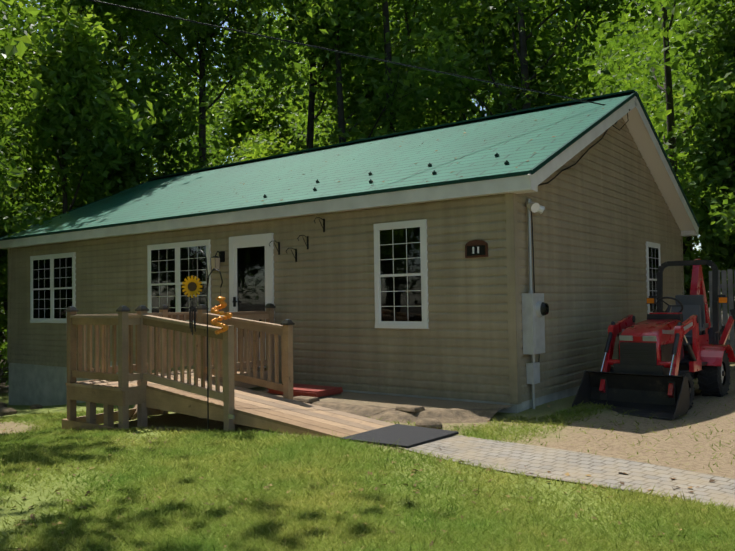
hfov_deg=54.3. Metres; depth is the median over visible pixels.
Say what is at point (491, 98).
tree
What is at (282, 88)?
tree
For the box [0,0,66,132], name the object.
tree
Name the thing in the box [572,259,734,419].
tractor
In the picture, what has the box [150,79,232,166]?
tree
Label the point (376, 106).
tree
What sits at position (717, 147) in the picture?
tree
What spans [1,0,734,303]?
sky
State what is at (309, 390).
red mat stack
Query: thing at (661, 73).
tree
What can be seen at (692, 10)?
tree
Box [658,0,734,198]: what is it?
tree
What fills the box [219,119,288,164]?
tree
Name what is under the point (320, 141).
tree
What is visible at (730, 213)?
tree
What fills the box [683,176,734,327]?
tree
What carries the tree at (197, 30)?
on the ground at (721, 419)
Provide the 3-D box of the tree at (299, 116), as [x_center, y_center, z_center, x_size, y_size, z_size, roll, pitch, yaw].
[-3.178,-6.870,39.030,9.562,22.771,9.302,-3,-3,42]
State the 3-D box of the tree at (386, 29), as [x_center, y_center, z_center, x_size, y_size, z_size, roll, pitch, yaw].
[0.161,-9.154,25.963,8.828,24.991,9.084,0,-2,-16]
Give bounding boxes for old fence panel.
[709,269,734,354]
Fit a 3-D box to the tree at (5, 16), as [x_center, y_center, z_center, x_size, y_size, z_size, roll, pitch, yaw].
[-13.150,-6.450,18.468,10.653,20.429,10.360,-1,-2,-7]
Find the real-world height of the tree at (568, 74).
15.845 m
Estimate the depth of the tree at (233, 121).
41.05 m
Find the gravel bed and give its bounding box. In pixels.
[0,389,511,428]
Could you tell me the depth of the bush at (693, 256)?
30.43 m
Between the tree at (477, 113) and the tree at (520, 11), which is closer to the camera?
the tree at (520, 11)
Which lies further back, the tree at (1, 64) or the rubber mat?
the tree at (1, 64)
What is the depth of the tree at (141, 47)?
36.02 m
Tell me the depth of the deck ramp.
9.20 m
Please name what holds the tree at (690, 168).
on the ground at (721, 419)
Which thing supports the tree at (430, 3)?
on the ground at (721, 419)
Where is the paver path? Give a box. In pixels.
[399,435,734,510]
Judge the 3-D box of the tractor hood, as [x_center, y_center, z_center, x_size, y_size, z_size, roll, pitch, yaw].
[3.805,0.881,9.598,0.540,0.556,1.060,-2,-3,40]
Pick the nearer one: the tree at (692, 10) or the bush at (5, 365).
the bush at (5, 365)
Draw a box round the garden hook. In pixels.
[182,250,232,430]
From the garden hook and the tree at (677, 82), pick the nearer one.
the garden hook
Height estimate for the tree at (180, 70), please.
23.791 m
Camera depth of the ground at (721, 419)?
7.10 m
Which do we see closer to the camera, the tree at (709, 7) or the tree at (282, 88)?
the tree at (709, 7)
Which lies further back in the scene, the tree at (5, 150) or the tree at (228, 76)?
the tree at (228, 76)
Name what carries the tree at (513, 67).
on the ground at (721, 419)
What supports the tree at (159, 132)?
on the ground at (721, 419)
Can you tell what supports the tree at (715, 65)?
on the ground at (721, 419)
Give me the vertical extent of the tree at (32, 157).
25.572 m
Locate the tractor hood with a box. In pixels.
[619,319,683,361]
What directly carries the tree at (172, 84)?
on the ground at (721, 419)
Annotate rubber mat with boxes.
[342,424,458,447]
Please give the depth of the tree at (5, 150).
23.51 m
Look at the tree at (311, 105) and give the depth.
28.71 m
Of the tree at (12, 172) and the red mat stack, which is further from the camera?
the tree at (12, 172)
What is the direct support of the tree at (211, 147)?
on the ground at (721, 419)
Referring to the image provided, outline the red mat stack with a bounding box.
[267,383,342,396]
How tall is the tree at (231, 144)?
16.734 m
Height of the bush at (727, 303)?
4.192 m
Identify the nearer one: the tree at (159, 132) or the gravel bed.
the gravel bed
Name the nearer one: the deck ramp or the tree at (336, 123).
the deck ramp
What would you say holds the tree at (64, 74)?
on the ground at (721, 419)
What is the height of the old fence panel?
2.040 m
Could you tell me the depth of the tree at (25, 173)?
32.13 m
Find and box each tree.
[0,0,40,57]
[0,0,47,249]
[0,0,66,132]
[0,0,166,301]
[0,0,240,221]
[0,0,272,174]
[0,2,23,106]
[0,2,75,168]
[0,8,55,200]
[30,168,53,201]
[53,0,293,166]
[105,2,219,91]
[129,56,229,179]
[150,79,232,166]
[156,44,229,165]
[189,0,503,154]
[191,0,279,146]
[195,84,296,166]
[203,0,431,148]
[209,4,368,152]
[214,15,284,137]
[220,3,351,155]
[282,4,486,148]
[343,0,493,113]
[368,0,642,126]
[376,0,657,119]
[382,0,423,133]
[390,0,562,120]
[436,36,534,121]
[465,38,603,116]
[514,0,694,156]
[541,0,732,189]
[599,0,725,291]
[633,3,731,165]
[654,0,734,141]
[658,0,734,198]
[664,69,734,304]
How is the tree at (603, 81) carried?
on the ground at (721, 419)
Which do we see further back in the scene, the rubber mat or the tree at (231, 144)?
the tree at (231, 144)
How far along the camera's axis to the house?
10.99 m
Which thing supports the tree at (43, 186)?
on the ground at (721, 419)
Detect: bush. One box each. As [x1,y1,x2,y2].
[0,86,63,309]
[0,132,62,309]
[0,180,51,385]
[0,290,8,376]
[0,297,7,362]
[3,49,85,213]
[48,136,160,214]
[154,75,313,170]
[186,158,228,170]
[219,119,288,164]
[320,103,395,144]
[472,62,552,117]
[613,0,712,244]
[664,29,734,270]
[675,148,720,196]
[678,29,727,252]
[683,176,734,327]
[683,202,721,307]
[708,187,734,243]
[721,267,734,314]
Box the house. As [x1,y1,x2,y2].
[0,89,699,412]
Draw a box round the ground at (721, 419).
[0,308,734,550]
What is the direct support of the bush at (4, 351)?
on the ground at (721, 419)
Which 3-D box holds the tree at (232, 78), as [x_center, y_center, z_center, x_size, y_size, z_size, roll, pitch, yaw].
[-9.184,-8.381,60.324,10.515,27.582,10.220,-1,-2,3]
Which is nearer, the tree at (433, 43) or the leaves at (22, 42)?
the leaves at (22, 42)
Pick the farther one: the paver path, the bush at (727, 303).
the bush at (727, 303)
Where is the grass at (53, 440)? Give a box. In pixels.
[0,378,734,550]
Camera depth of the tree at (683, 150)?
21.23 m
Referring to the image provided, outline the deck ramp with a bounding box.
[62,303,393,438]
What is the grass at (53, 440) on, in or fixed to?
on the ground at (721, 419)
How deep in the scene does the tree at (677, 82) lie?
27.95 m

